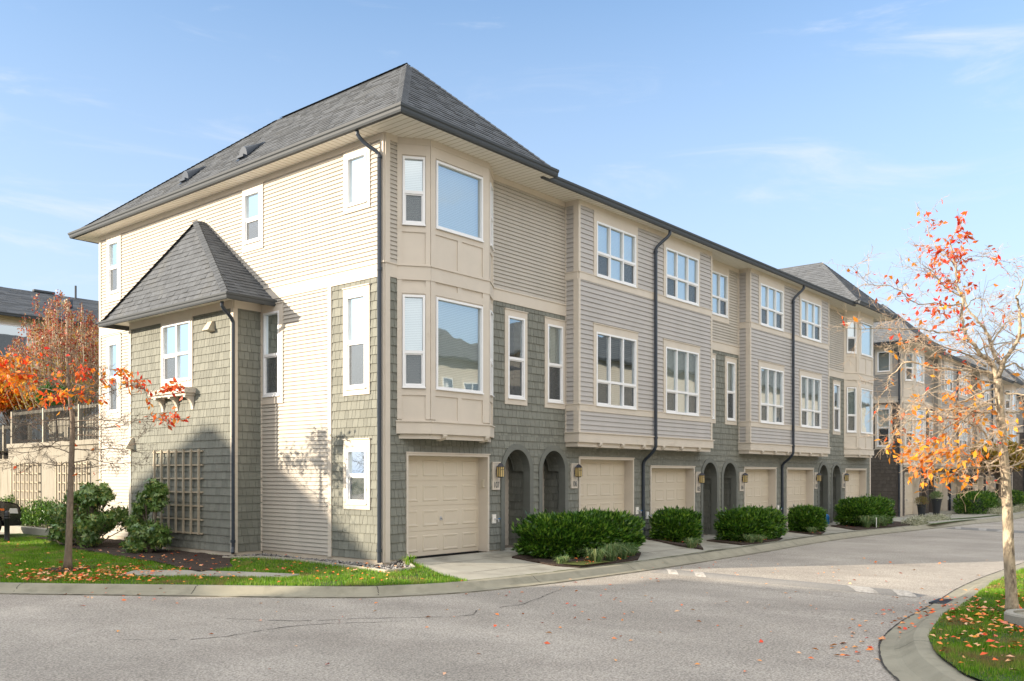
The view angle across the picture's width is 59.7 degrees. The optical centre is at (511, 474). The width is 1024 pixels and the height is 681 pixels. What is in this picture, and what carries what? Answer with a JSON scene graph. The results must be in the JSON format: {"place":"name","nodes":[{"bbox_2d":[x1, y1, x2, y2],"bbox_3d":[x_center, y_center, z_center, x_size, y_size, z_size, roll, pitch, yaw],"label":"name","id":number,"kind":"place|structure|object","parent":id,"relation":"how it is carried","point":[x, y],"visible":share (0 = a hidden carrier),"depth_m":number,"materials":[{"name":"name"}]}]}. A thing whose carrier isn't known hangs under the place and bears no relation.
{"place":"outdoors","nodes":[
{"label":"outdoors","id":0,"kind":"place"},
{"bbox_2d":[0,533,467,585],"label":"lawn","id":1,"kind":"structure","parent":0,"point":[16,535],"depth_m":16.62,"materials":[{"name":"plant"}]},
{"bbox_2d":[4,511,9,541],"bbox_3d":[-14.011,1.423,24.745,0.170,0.855,0.170,0,0,40],"label":"bollard","id":2,"kind":"object","parent":1,"relation":"on","point":[7,525],"visible":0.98,"depth_m":24.69,"materials":[{"name":"black metal"}]},
{"bbox_2d":[41,565,95,571],"bbox_3d":[-8.707,1.845,17.658,0.950,0.029,1.000,0,0,40],"label":"mulch bed","id":3,"kind":"object","parent":1,"relation":"on","point":[59,570],"visible":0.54,"depth_m":17.45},
{"bbox_2d":[0,338,190,569],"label":"street tree","id":4,"kind":"object","parent":3,"relation":"on","point":[9,377],"visible":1,"depth_m":17.40,"materials":[{"name":"orange plant"}]},
{"bbox_2d":[37,536,232,569],"bbox_3d":[-9.315,1.804,21.861,1.982,0.069,11.884,0,0,-44],"label":"mulch bed","id":5,"kind":"object","parent":1,"relation":"on","point":[204,559],"visible":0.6,"depth_m":19.79,"materials":[{"name":"soil"}]},
{"bbox_2d":[43,479,132,547],"bbox_3d":[-10.739,0.999,22.827,2.684,1.809,1.865,0,0,40],"label":"rhododendron","id":6,"kind":"object","parent":5,"relation":"on","point":[93,526],"visible":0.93,"depth_m":22.49,"materials":[{"name":"plant"}]},
{"bbox_2d":[119,477,173,553],"bbox_3d":[-8.469,0.988,20.784,1.741,1.853,1.119,0,0,40],"label":"rhododendron","id":7,"kind":"object","parent":5,"relation":"on","point":[150,535],"visible":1,"depth_m":20.55,"materials":[{"name":"plant"}]},
{"bbox_2d":[119,570,298,577],"bbox_3d":[-5.640,1.863,16.652,3.505,0.077,0.880,0,0,11],"label":"concrete pad","id":8,"kind":"object","parent":1,"relation":"on","point":[198,573],"visible":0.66,"depth_m":16.60,"materials":[{"name":"concrete"}]},
{"bbox_2d":[0,539,422,581],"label":"fallen leaves","id":9,"kind":"object","parent":1,"relation":"on","point":[74,578],"visible":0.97,"depth_m":16.52,"materials":[{"name":"orange plant"}]},
{"bbox_2d":[222,553,412,569],"bbox_3d":[-4.060,1.766,18.476,5.099,0.114,1.043,0,0,35],"label":"gravel base","id":10,"kind":"object","parent":1,"relation":"on","point":[389,565],"visible":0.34,"depth_m":17.60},
{"bbox_2d":[402,553,417,564],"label":"weed","id":11,"kind":"object","parent":10,"relation":"on","point":[411,560],"visible":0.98,"depth_m":17.39,"materials":[{"name":"green plant"}]},
{"bbox_2d":[222,556,414,572],"bbox_3d":[-4.009,1.786,18.375,4.939,0.180,0.968,0,0,35],"label":"edging board","id":12,"kind":"object","parent":1,"relation":"on","point":[346,565],"visible":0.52,"depth_m":18.09,"materials":[{"name":"concrete"}]},
{"bbox_2d":[0,518,1023,680],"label":"road","id":13,"kind":"structure","parent":0,"point":[57,638],"depth_m":11.61,"materials":[{"name":"asphalt"}]},
{"bbox_2d":[0,459,7,500],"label":"retaining wall","id":14,"kind":"structure","parent":13,"relation":"on","point":[3,482],"depth_m":32.45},
{"bbox_2d":[0,422,31,458],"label":"railing","id":15,"kind":"object","parent":14,"relation":"on","point":[5,438],"visible":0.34,"depth_m":32.71,"materials":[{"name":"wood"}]},
{"bbox_2d":[7,439,98,527],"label":"retaining wall","id":16,"kind":"structure","parent":13,"relation":"on","point":[47,481],"depth_m":28.64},
{"bbox_2d":[11,462,39,521],"bbox_3d":[-16.192,0.575,29.678,2.200,1.970,0.100,0,0,40],"label":"wall trellis","id":17,"kind":"object","parent":16,"relation":"attached to","point":[24,482],"depth_m":29.63,"materials":[{"name":"wood"}]},
{"bbox_2d":[11,401,98,443],"bbox_3d":[-14.287,-1.630,28.291,7.790,1.160,0.100,0,0,40],"label":"railing","id":18,"kind":"object","parent":16,"relation":"on","point":[43,411],"visible":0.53,"depth_m":28.66,"materials":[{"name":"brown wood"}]},
{"bbox_2d":[55,461,88,506],"bbox_3d":[-13.518,0.575,27.419,2.200,1.970,0.100,0,0,40],"label":"wall trellis","id":19,"kind":"object","parent":16,"relation":"attached to","point":[66,482],"depth_m":27.61,"materials":[{"name":"wood"}]},
{"bbox_2d":[68,63,898,565],"bbox_3d":[1.853,-3.443,31.781,13.870,11.506,29.994,0,0,40],"label":"townhouse row","id":20,"kind":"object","parent":13,"relation":"on","point":[328,305],"visible":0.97,"depth_m":20.53,"materials":[{"name":"beige wood"}]},
{"bbox_2d":[106,333,121,418],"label":"window","id":21,"kind":"structure","parent":20,"relation":"in","point":[114,344],"depth_m":24.70,"materials":[{"name":"white plastic"}]},
{"bbox_2d":[107,234,121,302],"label":"window","id":22,"kind":"structure","parent":20,"relation":"in","point":[114,245],"depth_m":24.72,"materials":[{"name":"white plastic"}]},
{"bbox_2d":[161,313,192,388],"bbox_3d":[-7.941,-2.900,21.151,1.430,1.720,0.115,0,0,40],"label":"window","id":23,"kind":"structure","parent":20,"relation":"in","point":[176,331],"depth_m":21.12,"materials":[{"name":"white plastic"}]},
{"bbox_2d":[242,182,263,252],"bbox_3d":[-5.916,-5.860,20.395,0.820,1.480,0.115,0,0,40],"label":"window","id":24,"kind":"structure","parent":20,"relation":"in","point":[252,196],"depth_m":20.40,"materials":[{"name":"white plastic"}]},
{"bbox_2d":[261,301,283,404],"bbox_3d":[-5.347,-2.696,19.915,0.854,2.232,0.115,0,0,40],"label":"window","id":25,"kind":"structure","parent":20,"relation":"in","point":[272,319],"depth_m":19.92,"materials":[{"name":"white plastic"}]},
{"bbox_2d":[342,142,370,214],"bbox_3d":[-3.128,-5.976,18.040,0.844,1.292,0.115,0,0,40],"label":"window","id":26,"kind":"structure","parent":20,"relation":"in","point":[356,160],"depth_m":18.06,"materials":[{"name":"white plastic"}]},
{"bbox_2d":[342,283,370,395],"bbox_3d":[-3.136,-2.711,18.046,0.844,2.202,0.115,0,0,40],"label":"window","id":27,"kind":"structure","parent":20,"relation":"in","point":[356,299],"depth_m":18.06,"materials":[{"name":"white plastic"}]},
{"bbox_2d":[342,438,370,509],"bbox_3d":[-3.128,-0.016,18.040,0.844,1.432,0.115,0,0,40],"label":"window","id":28,"kind":"structure","parent":20,"relation":"in","point":[356,451],"depth_m":18.05,"materials":[{"name":"white plastic"}]},
{"bbox_2d":[409,456,477,558],"bbox_3d":[-1.520,0.663,19.060,0.099,2.134,2.400,0,0,40],"label":"garage door","id":29,"kind":"structure","parent":20,"relation":"in","point":[443,491],"depth_m":19.11,"materials":[{"name":"beige metal"}]},
{"bbox_2d":[504,307,528,405],"bbox_3d":[-0.012,-2.701,20.653,0.365,2.182,0.824,0,0,40],"label":"window","id":30,"kind":"structure","parent":20,"relation":"in","point":[515,387],"depth_m":20.63,"materials":[{"name":"white plastic"}]},
{"bbox_2d":[544,316,565,408],"bbox_3d":[0.940,-2.701,21.780,0.365,2.182,0.834,0,0,40],"label":"window","id":31,"kind":"structure","parent":20,"relation":"in","point":[554,340],"depth_m":21.76,"materials":[{"name":"white plastic"}]},
{"bbox_2d":[580,459,623,512],"bbox_3d":[2.304,0.663,23.586,0.099,2.134,2.450,0,0,40],"label":"garage door","id":32,"kind":"structure","parent":20,"relation":"in","point":[601,481],"depth_m":23.72,"materials":[{"name":"beige metal"}]},
{"bbox_2d":[652,468,685,513],"bbox_3d":[4.484,0.847,26.202,0.051,2.102,2.440,0,0,40],"label":"garage door","id":33,"kind":"structure","parent":20,"relation":"in","point":[668,484],"depth_m":26.34,"materials":[{"name":"beige metal"}]},
{"bbox_2d":[712,353,716,422],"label":"trim","id":34,"kind":"structure","parent":20,"relation":"in","point":[713,354],"depth_m":27.91,"materials":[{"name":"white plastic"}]},
{"bbox_2d":[712,263,728,323],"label":"window","id":35,"kind":"structure","parent":20,"relation":"in","point":[720,275],"depth_m":28.32,"materials":[{"name":"white plastic"}]},
{"bbox_2d":[724,356,737,424],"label":"window","id":36,"kind":"structure","parent":20,"relation":"in","point":[730,372],"depth_m":28.94,"materials":[{"name":"white plastic"}]},
{"bbox_2d":[745,469,767,507],"bbox_3d":[8.292,0.847,30.708,0.051,2.102,2.420,0,0,40],"label":"garage door","id":37,"kind":"structure","parent":20,"relation":"in","point":[756,488],"depth_m":30.93,"materials":[{"name":"beige metal"}]},
{"bbox_2d":[788,470,805,512],"bbox_3d":[10.511,0.863,33.297,0.099,2.134,2.400,0,0,40],"label":"garage door","id":38,"kind":"structure","parent":20,"relation":"in","point":[796,478],"depth_m":33.53,"materials":[{"name":"beige metal"}]},
{"bbox_2d":[832,380,840,434],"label":"window","id":39,"kind":"structure","parent":20,"relation":"in","point":[836,384],"depth_m":35.99,"materials":[{"name":"white plastic"}]},
{"bbox_2d":[846,470,858,497],"bbox_3d":[14.285,0.847,37.800,0.051,2.102,2.410,0,0,40],"label":"garage door","id":40,"kind":"structure","parent":20,"relation":"in","point":[852,486],"depth_m":38.08,"materials":[{"name":"beige metal"}]},
{"bbox_2d":[0,513,1023,597],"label":"kerb","id":41,"kind":"structure","parent":13,"relation":"on","point":[312,591],"depth_m":15.13,"materials":[{"name":"concrete"}]},
{"bbox_2d":[13,518,1017,596],"bbox_3d":[9.412,2.009,28.451,54.268,0.310,9.911,0,0,-36],"label":"joint line","id":42,"kind":"object","parent":41,"relation":"on","point":[442,593],"visible":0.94,"depth_m":15.11,"materials":[{"name":"concrete"}]},
{"bbox_2d":[933,519,974,523],"bbox_3d":[18.591,1.980,37.532,0.184,0.039,6.808,0,0,42],"label":"turf strip","id":43,"kind":"object","parent":41,"relation":"on","point":[952,521],"visible":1,"depth_m":37.33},
{"bbox_2d":[125,578,901,639],"bbox_3d":[0.098,2.003,14.386,11.366,0.035,4.464,0,0,-18],"label":"road crack","id":44,"kind":"object","parent":13,"relation":"on","point":[355,622],"visible":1,"depth_m":12.14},
{"bbox_2d":[64,551,987,674],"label":"fallen leaves","id":45,"kind":"object","parent":13,"relation":"on","point":[869,648],"visible":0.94,"depth_m":12.16,"materials":[{"name":"orange plant"}]},
{"bbox_2d":[651,569,925,596],"bbox_3d":[4.933,2.005,16.800,0.500,0.100,5.478,0,0,-45],"label":"speed hump","id":46,"kind":"object","parent":13,"relation":"on","point":[893,592],"visible":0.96,"depth_m":16.32,"materials":[{"name":"white paint"}]},
{"bbox_2d":[929,598,953,603],"bbox_3d":[6.853,2.014,14.094,0.340,0.036,0.607,0,0,40],"label":"storm drain","id":47,"kind":"object","parent":13,"relation":"on","point":[944,601],"visible":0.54,"depth_m":14.06,"materials":[{"name":"black metal"}]},
{"bbox_2d":[871,304,1023,516],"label":"townhouse row","id":48,"kind":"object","parent":13,"relation":"on","point":[888,481],"visible":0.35,"depth_m":45.32,"materials":[{"name":"beige wood"}]},
{"bbox_2d":[875,404,891,448],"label":"window","id":49,"kind":"structure","parent":48,"relation":"in","point":[884,430],"depth_m":44.34,"materials":[{"name":"white plastic"}]},
{"bbox_2d":[875,348,892,374],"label":"window","id":50,"kind":"structure","parent":48,"relation":"in","point":[881,363],"depth_m":44.36,"materials":[{"name":"white plastic"}]},
{"bbox_2d":[905,474,912,514],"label":"garage door","id":51,"kind":"structure","parent":48,"relation":"in","point":[908,487],"depth_m":45.66,"materials":[{"name":"metal"}]},
{"bbox_2d":[929,410,932,449],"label":"window","id":52,"kind":"structure","parent":48,"relation":"in","point":[931,423],"depth_m":48.08,"materials":[{"name":"white plastic"}]},
{"bbox_2d":[936,474,941,510],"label":"garage door","id":53,"kind":"structure","parent":48,"relation":"in","point":[938,485],"depth_m":50.47,"materials":[{"name":"metal"}]},
{"bbox_2d":[952,477,955,509],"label":"garage door","id":54,"kind":"structure","parent":48,"relation":"in","point":[953,483],"depth_m":52.98,"materials":[{"name":"metal"}]},
{"bbox_2d":[880,562,1023,680],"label":"kerb","id":55,"kind":"structure","parent":13,"relation":"on","point":[919,659],"depth_m":9.90,"materials":[{"name":"concrete"}]},
{"bbox_2d":[878,562,1022,680],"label":"joint line","id":56,"kind":"object","parent":55,"relation":"on","point":[879,651],"visible":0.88,"depth_m":10.98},
{"bbox_2d":[944,527,1023,532],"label":"speed hump","id":57,"kind":"object","parent":13,"relation":"on","point":[985,529],"visible":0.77,"depth_m":33.60,"materials":[{"name":"white paint"}]},
{"bbox_2d":[0,0,1023,378],"label":"sky","id":58,"kind":"structure","parent":0,"point":[778,134],"materials":[{"name":"blue"}]},
{"bbox_2d":[413,503,1023,580],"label":"driveway","id":59,"kind":"structure","parent":0,"point":[463,567],"depth_m":18.80,"materials":[{"name":"concrete"}]},
{"bbox_2d":[512,552,640,567],"bbox_3d":[1.655,1.824,19.912,1.970,0.211,3.780,0,0,40],"label":"mulch bed","id":60,"kind":"object","parent":59,"relation":"on","point":[545,561],"visible":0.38,"depth_m":18.89,"materials":[{"name":"soil"}]},
{"bbox_2d":[550,554,569,563],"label":"grass tuft","id":61,"kind":"object","parent":60,"relation":"on","point":[561,560],"visible":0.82,"depth_m":18.31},
{"bbox_2d":[511,506,646,558],"bbox_3d":[1.617,1.310,20.066,3.718,1.234,1.376,0,0,-38],"label":"laurel hedge","id":62,"kind":"object","parent":60,"relation":"on","point":[544,535],"visible":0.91,"depth_m":19.39,"materials":[{"name":"plant"}]},
{"bbox_2d":[563,560,611,564],"bbox_3d":[1.554,1.827,18.576,0.440,0.037,1.350,0,0,40],"label":"moss patch","id":63,"kind":"object","parent":60,"relation":"on","point":[581,562],"visible":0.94,"depth_m":18.47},
{"bbox_2d":[578,546,611,561],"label":"grass tuft","id":64,"kind":"object","parent":60,"relation":"on","point":[596,556],"visible":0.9,"depth_m":18.73,"materials":[{"name":"plant"}]},
{"bbox_2d":[589,541,631,560],"bbox_3d":[2.155,1.649,19.337,1.084,0.466,1.142,0,0,-25],"label":"grass tuft","id":65,"kind":"object","parent":60,"relation":"on","point":[614,549],"visible":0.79,"depth_m":19.19,"materials":[{"name":"plant"}]},
{"bbox_2d":[616,542,637,558],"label":"grass tuft","id":66,"kind":"object","parent":60,"relation":"on","point":[624,554],"visible":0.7,"depth_m":19.70,"materials":[{"name":"plant"}]},
{"bbox_2d":[624,545,638,555],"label":"grass tuft","id":67,"kind":"object","parent":60,"relation":"on","point":[631,553],"visible":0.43,"depth_m":20.22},
{"bbox_2d":[576,525,873,563],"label":"fallen leaves","id":68,"kind":"object","parent":60,"relation":"on","point":[634,555],"visible":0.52,"depth_m":19.68,"materials":[{"name":"orange plant"}]},
{"bbox_2d":[438,529,850,571],"bbox_3d":[7.229,1.840,27.299,2.151,0.254,26.500,0,0,40],"label":"joint line","id":69,"kind":"object","parent":59,"relation":"on","point":[645,552],"visible":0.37,"depth_m":19.17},
{"bbox_2d":[645,538,702,549],"bbox_3d":[4.669,1.847,23.997,2.000,0.247,1.750,0,0,40],"label":"mulch bed","id":70,"kind":"object","parent":59,"relation":"on","point":[698,546],"visible":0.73,"depth_m":23.46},
{"bbox_2d":[649,505,703,544],"bbox_3d":[4.497,1.424,24.503,1.394,1.215,1.417,0,0,-44],"label":"laurel hedge","id":71,"kind":"object","parent":70,"relation":"on","point":[676,524],"visible":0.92,"depth_m":24.10,"materials":[{"name":"plant"}]},
{"bbox_2d":[680,537,702,547],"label":"grass tuft","id":72,"kind":"object","parent":70,"relation":"on","point":[691,543],"visible":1,"depth_m":22.87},
{"bbox_2d":[475,522,939,579],"bbox_3d":[8.700,1.919,26.971,0.797,0.127,29.485,0,0,41],"label":"moss seam","id":73,"kind":"object","parent":59,"relation":"on","point":[670,556],"visible":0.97,"depth_m":20.33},
{"bbox_2d":[707,538,782,544],"bbox_3d":[7.007,1.945,26.570,1.450,0.115,3.500,0,0,40],"label":"mulch bed","id":74,"kind":"object","parent":59,"relation":"on","point":[743,542],"visible":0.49,"depth_m":25.58,"materials":[{"name":"soil"}]},
{"bbox_2d":[713,504,787,541],"bbox_3d":[7.202,1.456,26.742,3.112,1.191,1.384,0,0,-44],"label":"laurel hedge","id":75,"kind":"object","parent":74,"relation":"on","point":[739,523],"visible":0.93,"depth_m":26.10,"materials":[{"name":"plant"}]},
{"bbox_2d":[743,533,762,542],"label":"grass tuft","id":76,"kind":"object","parent":74,"relation":"on","point":[749,538],"visible":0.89,"depth_m":25.30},
{"bbox_2d":[754,535,767,542],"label":"grass tuft","id":77,"kind":"object","parent":74,"relation":"on","point":[760,539],"visible":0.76,"depth_m":25.66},
{"bbox_2d":[789,531,824,534],"bbox_3d":[10.034,1.943,30.035,1.200,0.102,1.700,0,0,40],"label":"mulch bed","id":78,"kind":"object","parent":59,"relation":"on","point":[818,533],"visible":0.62,"depth_m":29.73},
{"bbox_2d":[787,503,828,531],"bbox_3d":[10.042,1.491,30.356,1.362,1.109,1.247,0,0,-44],"label":"laurel hedge","id":79,"kind":"object","parent":78,"relation":"on","point":[801,517],"visible":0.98,"depth_m":30.01,"materials":[{"name":"plant"}]},
{"bbox_2d":[805,527,817,532],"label":"grass tuft","id":80,"kind":"object","parent":78,"relation":"on","point":[812,529],"visible":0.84,"depth_m":29.48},
{"bbox_2d":[831,521,911,530],"bbox_3d":[13.936,1.953,34.266,1.900,0.128,6.400,0,0,40],"label":"mulch bed","id":81,"kind":"object","parent":59,"relation":"on","point":[893,524],"visible":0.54,"depth_m":33.22,"materials":[{"name":"soil"}]},
{"bbox_2d":[833,494,895,525],"bbox_3d":[13.677,1.379,34.401,1.476,1.355,3.725,0,0,45],"label":"laurel hedge","id":82,"kind":"object","parent":81,"relation":"on","point":[848,509],"visible":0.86,"depth_m":33.53,"materials":[{"name":"plant"}]},
{"bbox_2d":[853,515,879,527],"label":"grass tuft","id":83,"kind":"object","parent":81,"relation":"on","point":[866,522],"visible":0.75,"depth_m":32.59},
{"bbox_2d":[871,515,885,526],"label":"grass tuft","id":84,"kind":"object","parent":81,"relation":"on","point":[878,521],"visible":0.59,"depth_m":33.07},
{"bbox_2d":[878,515,894,525],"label":"grass tuft","id":85,"kind":"object","parent":81,"relation":"on","point":[884,522],"visible":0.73,"depth_m":33.55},
{"bbox_2d":[900,517,929,525],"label":"ground cover","id":86,"kind":"object","parent":81,"relation":"on","point":[915,522],"visible":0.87,"depth_m":35.28,"materials":[{"name":"plant"}]},
{"bbox_2d":[914,496,928,516],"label":"planter","id":87,"kind":"object","parent":59,"relation":"on","point":[921,508],"visible":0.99,"depth_m":43.56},
{"bbox_2d":[907,514,950,520],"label":"ground cover","id":88,"kind":"object","parent":59,"relation":"on","point":[937,517],"visible":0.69,"depth_m":39.20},
{"bbox_2d":[929,490,943,514],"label":"planter","id":89,"kind":"object","parent":59,"relation":"on","point":[936,505],"visible":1,"depth_m":44.78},
{"bbox_2d":[943,515,996,519],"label":"turf strip","id":90,"kind":"object","parent":59,"relation":"on","point":[971,517],"visible":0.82,"depth_m":42.11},
{"label":"mulch bed","id":91,"kind":"structure","parent":59,"relation":"on","visible":0},
{"bbox_2d":[952,489,999,513],"bbox_3d":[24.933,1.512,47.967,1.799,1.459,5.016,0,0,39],"label":"laurel hedge","id":92,"kind":"object","parent":91,"relation":"on","point":[980,504],"visible":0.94,"depth_m":46.80,"materials":[{"name":"plant"}]},
{"bbox_2d":[966,440,1023,505],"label":"young tree","id":93,"kind":"object","parent":91,"relation":"on","point":[1010,451],"visible":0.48,"depth_m":50.41,"materials":[{"name":"orange plant"}]},
{"bbox_2d":[996,497,1001,507],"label":"iris clump","id":94,"kind":"object","parent":91,"relation":"on","point":[1000,504],"visible":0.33,"depth_m":50.13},
{"bbox_2d":[985,503,1023,514],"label":"ground cover","id":95,"kind":"object","parent":91,"relation":"on","point":[998,511],"visible":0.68,"depth_m":47.63,"materials":[{"name":"plant"}]},
{"bbox_2d":[996,489,1023,506],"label":"laurel hedge","id":96,"kind":"object","parent":91,"relation":"on","point":[1019,495],"visible":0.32,"depth_m":52.81,"materials":[{"name":"plant"}]},
{"bbox_2d":[929,572,1023,680],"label":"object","id":97,"kind":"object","parent":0,"point":[980,657],"depth_m":9.98,"materials":[{"name":"plant"}]},
{"bbox_2d":[820,193,1023,609],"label":"street tree","id":98,"kind":"object","parent":97,"relation":"on","point":[1011,593],"visible":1,"depth_m":11.91,"materials":[{"name":"orange plant"}]},
{"bbox_2d":[927,568,1023,680],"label":"grass","id":99,"kind":"structure","parent":97,"relation":"on","point":[955,649],"depth_m":9.91,"materials":[{"name":"plant"}]},
{"bbox_2d":[930,575,1023,670],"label":"fallen leaves","id":100,"kind":"object","parent":97,"relation":"on","point":[980,633],"visible":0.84,"depth_m":10.69,"materials":[{"name":"orange plant"}]},
{"bbox_2d":[1004,609,1023,628],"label":"concrete ring","id":101,"kind":"object","parent":97,"relation":"on","point":[1014,616],"visible":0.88,"depth_m":10.76,"materials":[{"name":"concrete"}]},
{"label":"terrace","id":102,"kind":"structure","parent":0,"visible":0},
{"bbox_2d":[0,352,41,443],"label":"maple tree","id":103,"kind":"object","parent":102,"relation":"on","point":[4,400],"visible":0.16,"depth_m":33.95,"materials":[{"name":"orange plant"}]},
{"bbox_2d":[0,286,98,458],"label":"hillside house","id":104,"kind":"structure","parent":102,"relation":"on","point":[16,305],"depth_m":39.76,"materials":[{"name":"white plastic"}]},
{"bbox_2d":[0,321,29,356],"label":"window","id":105,"kind":"structure","parent":104,"relation":"in","point":[9,331],"depth_m":38.31,"materials":[{"name":"white plastic"}]},
{"bbox_2d":[2,290,98,431],"bbox_3d":[-16.487,-3.822,33.112,4.263,6.068,4.185,0,0,40],"label":"columnar tree","id":106,"kind":"object","parent":102,"relation":"on","point":[70,342],"visible":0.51,"depth_m":32.50,"materials":[{"name":"orange plant"}]},
{"bbox_2d":[34,382,75,437],"bbox_3d":[-15.470,-1.980,30.207,1.179,2.384,1.330,0,0,3],"label":"tree","id":107,"kind":"object","parent":102,"relation":"on","point":[49,392],"visible":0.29,"depth_m":29.95,"materials":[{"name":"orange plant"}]},
{"bbox_2d":[49,415,98,441],"bbox_3d":[-13.602,-1.400,29.644,8.400,1.220,0.070,0,0,40],"label":"board fence","id":108,"kind":"object","parent":102,"relation":"on","point":[77,426],"visible":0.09,"depth_m":30.86,"materials":[{"name":"brown wood"}]},
{"label":"path","id":109,"kind":"structure","parent":0,"visible":0},
{"bbox_2d":[0,501,21,530],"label":"parked car","id":110,"kind":"object","parent":109,"relation":"on","point":[14,509],"visible":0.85,"depth_m":26.34,"materials":[{"name":"paint"}]},
{"bbox_2d":[0,526,48,535],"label":"planter kerb","id":111,"kind":"structure","parent":109,"relation":"on","point":[29,530],"depth_m":27.42,"materials":[{"name":"concrete"}]},
{"label":"mulch bed","id":112,"kind":"structure","parent":111,"relation":"in","visible":0},
{"bbox_2d":[0,492,98,527],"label":"hedge","id":113,"kind":"object","parent":112,"relation":"on","point":[31,516],"visible":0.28,"depth_m":28.39,"materials":[{"name":"plant"}]},
{"label":"ground","id":114,"kind":"structure","parent":0,"visible":0},
{"bbox_2d":[1007,369,1023,497],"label":"townhouse row","id":115,"kind":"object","parent":114,"relation":"on","point":[1018,481],"visible":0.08,"depth_m":70.05,"materials":[{"name":"white plastic"}]},
{"bbox_2d":[1016,398,1019,414],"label":"window","id":116,"kind":"structure","parent":115,"relation":"in","point":[1017,399],"depth_m":70.12,"materials":[{"name":"white plastic"}]}
]}

